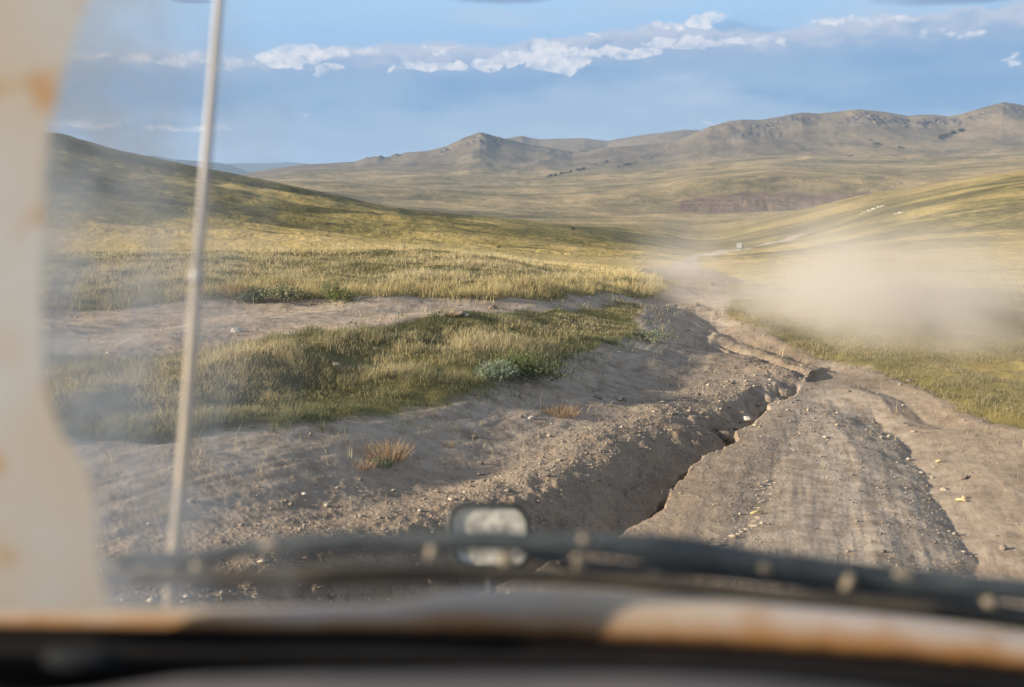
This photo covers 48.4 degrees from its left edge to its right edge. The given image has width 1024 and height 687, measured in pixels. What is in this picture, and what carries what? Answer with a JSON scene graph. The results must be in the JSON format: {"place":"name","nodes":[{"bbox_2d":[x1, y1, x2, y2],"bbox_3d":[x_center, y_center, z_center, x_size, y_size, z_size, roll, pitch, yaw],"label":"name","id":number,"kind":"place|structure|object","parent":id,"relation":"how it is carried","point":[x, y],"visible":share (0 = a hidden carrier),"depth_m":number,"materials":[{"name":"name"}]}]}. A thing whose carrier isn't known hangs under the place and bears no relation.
{"place":"outdoors","nodes":[
{"label":"outdoors","id":0,"kind":"place"},
{"bbox_2d":[150,155,305,174],"bbox_3d":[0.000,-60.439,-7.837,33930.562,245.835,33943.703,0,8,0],"label":"distant hills","id":1,"kind":"structure","parent":0,"point":[239,168],"depth_m":9513.19,"materials":[{"name":"soil"}]},
{"bbox_2d":[42,233,1023,633],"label":"dirt road","id":2,"kind":"structure","parent":0,"point":[236,491],"depth_m":7.62,"materials":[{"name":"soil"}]},
{"bbox_2d":[144,501,172,516],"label":"dry plant","id":3,"kind":"object","parent":2,"relation":"on","point":[162,511],"visible":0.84,"depth_m":5.82,"materials":[{"name":"beige plant"}]},
{"bbox_2d":[187,498,195,502],"bbox_3d":[-1.691,0.829,5.993,0.061,0.031,0.037,2,9,12],"label":"rock","id":4,"kind":"object","parent":2,"relation":"on","point":[191,500],"visible":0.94,"depth_m":5.98,"materials":[{"name":"grey stone"}]},
{"bbox_2d":[231,328,241,332],"bbox_3d":[-2.539,-0.118,10.508,0.110,0.057,0.065,-8,11,-42],"label":"rock","id":5,"kind":"object","parent":2,"relation":"on","point":[235,330],"visible":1,"depth_m":10.49,"materials":[{"name":"white stone"}]},
{"bbox_2d":[234,286,269,302],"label":"green bush","id":6,"kind":"object","parent":2,"relation":"on","point":[245,297],"visible":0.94,"depth_m":12.84,"materials":[{"name":"green plant"}]},
{"bbox_2d":[317,277,339,299],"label":"green bush","id":7,"kind":"object","parent":2,"relation":"on","point":[335,285],"visible":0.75,"depth_m":12.88,"materials":[{"name":"green plant"}]},
{"bbox_2d":[325,286,358,302],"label":"green bush","id":8,"kind":"object","parent":2,"relation":"on","point":[349,294],"visible":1,"depth_m":12.74,"materials":[{"name":"green plant"}]},
{"bbox_2d":[349,457,377,470],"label":"dry plant","id":9,"kind":"object","parent":2,"relation":"on","point":[367,463],"visible":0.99,"depth_m":6.92,"materials":[{"name":"brown plant"}]},
{"bbox_2d":[370,453,394,468],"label":"sage plant","id":10,"kind":"object","parent":2,"relation":"on","point":[389,463],"visible":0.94,"depth_m":7.03,"materials":[{"name":"green plant"}]},
{"bbox_2d":[358,437,416,464],"bbox_3d":[-0.791,0.664,7.131,0.412,0.148,0.428,0,8,0],"label":"dry plant","id":11,"kind":"object","parent":2,"relation":"on","point":[399,453],"visible":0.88,"depth_m":7.12,"materials":[{"name":"brown plant"}]},
{"bbox_2d":[440,441,455,447],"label":"dry plant","id":12,"kind":"object","parent":2,"relation":"on","point":[446,444],"visible":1,"depth_m":7.64,"materials":[{"name":"brown plant"}]},
{"bbox_2d":[488,305,496,308],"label":"rock","id":13,"kind":"object","parent":2,"relation":"on","point":[492,307],"visible":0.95,"depth_m":12.70,"materials":[{"name":"beige stone"}]},
{"bbox_2d":[473,357,524,382],"bbox_3d":[-0.110,0.212,9.271,0.457,0.206,0.463,0,8,0],"label":"sage bush","id":14,"kind":"object","parent":2,"relation":"on","point":[505,373],"visible":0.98,"depth_m":9.22,"materials":[{"name":"green plant"}]},
{"bbox_2d":[0,0,1023,686],"bbox_3d":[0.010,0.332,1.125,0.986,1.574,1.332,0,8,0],"label":"old van","id":15,"kind":"object","parent":2,"relation":"on","point":[64,622],"visible":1,"depth_m":0.67,"materials":[{"name":"white paint"}]},
{"bbox_2d":[520,497,527,501],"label":"rock","id":16,"kind":"object","parent":2,"relation":"on","point":[523,499],"visible":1,"depth_m":6.64,"materials":[{"name":"grey stone"}]},
{"bbox_2d":[505,351,584,381],"bbox_3d":[0.217,0.180,9.594,0.816,0.245,0.729,0,8,0],"label":"green bush","id":17,"kind":"object","parent":2,"relation":"on","point":[542,372],"visible":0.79,"depth_m":9.48,"materials":[{"name":"green plant"}]},
{"bbox_2d":[540,473,550,476],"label":"rock","id":18,"kind":"object","parent":2,"relation":"on","point":[546,474],"visible":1,"depth_m":7.07,"materials":[{"name":"beige stone"}]},
{"bbox_2d":[536,402,579,417],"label":"dry plant","id":19,"kind":"object","parent":2,"relation":"on","point":[571,410],"visible":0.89,"depth_m":8.84,"materials":[{"name":"brown plant"}]},
{"bbox_2d":[625,328,680,342],"bbox_3d":[1.480,-0.103,12.501,0.716,0.149,0.688,4,9,26],"label":"sage bush","id":20,"kind":"object","parent":2,"relation":"on","point":[648,335],"visible":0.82,"depth_m":12.45,"materials":[{"name":"green plant"}]},
{"bbox_2d":[644,489,665,505],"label":"dry plant","id":21,"kind":"object","parent":2,"relation":"on","point":[655,498],"visible":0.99,"depth_m":7.42,"materials":[{"name":"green plant"}]},
{"bbox_2d":[714,425,724,430],"bbox_3d":[1.687,0.693,9.259,0.095,0.058,0.077,2,9,11],"label":"rock","id":22,"kind":"object","parent":2,"relation":"on","point":[719,428],"visible":0.85,"depth_m":9.23,"materials":[{"name":"brown stone"}]},
{"bbox_2d":[716,431,730,440],"bbox_3d":[1.703,0.741,9.131,0.087,0.083,0.134,-7,11,-41],"label":"rock","id":23,"kind":"object","parent":2,"relation":"on","point":[724,435],"visible":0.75,"depth_m":9.09,"materials":[{"name":"grey stone"}]},
{"bbox_2d":[736,243,742,248],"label":"white van","id":24,"kind":"object","parent":2,"relation":"on","point":[739,245],"visible":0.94,"depth_m":397.21,"materials":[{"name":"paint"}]},
{"bbox_2d":[742,416,750,421],"bbox_3d":[1.979,0.636,9.593,0.071,0.045,0.065,1,8,5],"label":"rock","id":25,"kind":"object","parent":2,"relation":"on","point":[746,418],"visible":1,"depth_m":9.58,"materials":[{"name":"white stone"}]},
{"bbox_2d":[750,510,763,513],"bbox_3d":[1.477,1.015,6.857,0.085,0.024,0.018,-2,9,-15],"label":"rock","id":26,"kind":"object","parent":2,"relation":"on","point":[756,511],"visible":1,"depth_m":6.85,"materials":[{"name":"beige stone"}]},
{"bbox_2d":[957,476,965,479],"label":"rock","id":27,"kind":"object","parent":2,"relation":"on","point":[961,478],"visible":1,"depth_m":7.91,"materials":[{"name":"beige stone"}]},
{"bbox_2d":[998,544,1006,550],"bbox_3d":[2.779,1.159,6.445,0.043,0.044,0.043,-6,10,-35],"label":"rock","id":28,"kind":"object","parent":2,"relation":"on","point":[1002,547],"visible":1,"depth_m":6.43,"materials":[{"name":"beige stone"}]},
{"bbox_2d":[42,132,1023,512],"bbox_3d":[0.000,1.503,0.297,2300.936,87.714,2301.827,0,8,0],"label":"ground","id":29,"kind":"structure","parent":0,"point":[970,226],"depth_m":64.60,"materials":[{"name":"green plant"}]},
{"bbox_2d":[42,268,81,304],"bbox_3d":[-4.867,-0.669,12.342,0.548,0.481,0.510,0,8,0],"label":"bare shrub","id":30,"kind":"object","parent":29,"relation":"on","point":[57,293],"visible":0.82,"depth_m":12.27,"materials":[{"name":"plant"}]},
{"bbox_2d":[215,279,256,297],"bbox_3d":[-3.153,-0.640,12.965,0.529,0.226,0.487,0,8,0],"label":"golden bush","id":31,"kind":"object","parent":29,"relation":"on","point":[229,289],"visible":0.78,"depth_m":12.91,"materials":[{"name":"beige plant"}]},
{"bbox_2d":[251,283,313,301],"bbox_3d":[-2.612,-0.587,12.965,0.749,0.216,0.690,0,8,0],"label":"green bush","id":32,"kind":"object","parent":29,"relation":"on","point":[280,293],"visible":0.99,"depth_m":12.88,"materials":[{"name":"green plant"}]},
{"bbox_2d":[333,362,340,366],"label":"rock","id":33,"kind":"object","parent":29,"relation":"on","point":[337,364],"visible":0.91,"depth_m":8.86,"materials":[{"name":"grey stone"}]},
{"bbox_2d":[438,305,455,316],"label":"dry plant","id":34,"kind":"object","parent":29,"relation":"on","point":[447,311],"visible":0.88,"depth_m":11.23,"materials":[{"name":"brown plant"}]},
{"bbox_2d":[449,308,465,316],"bbox_3d":[-0.540,-0.303,11.300,0.190,0.093,0.133,3,9,22],"label":"rock","id":35,"kind":"object","parent":29,"relation":"on","point":[457,312],"visible":0.97,"depth_m":11.25,"materials":[{"name":"beige stone"}]},
{"bbox_2d":[485,345,540,377],"bbox_3d":[0.011,0.148,9.463,0.480,0.282,0.497,0,8,0],"label":"green bush","id":36,"kind":"object","parent":29,"relation":"on","point":[510,357],"visible":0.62,"depth_m":9.43,"materials":[{"name":"green plant"}]},
{"bbox_2d":[609,276,647,284],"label":"green bush","id":37,"kind":"object","parent":29,"relation":"on","point":[626,278],"visible":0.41,"depth_m":20.09,"materials":[{"name":"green plant"}]},
{"bbox_2d":[49,0,1023,163],"label":"sky","id":38,"kind":"structure","parent":0,"point":[299,81],"materials":[{"name":"blue"}]},
{"bbox_2d":[240,102,1023,219],"bbox_3d":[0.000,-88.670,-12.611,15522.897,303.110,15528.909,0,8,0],"label":"hills","id":39,"kind":"structure","parent":0,"point":[748,168],"depth_m":2683.83,"materials":[{"name":"soil"}]}
]}

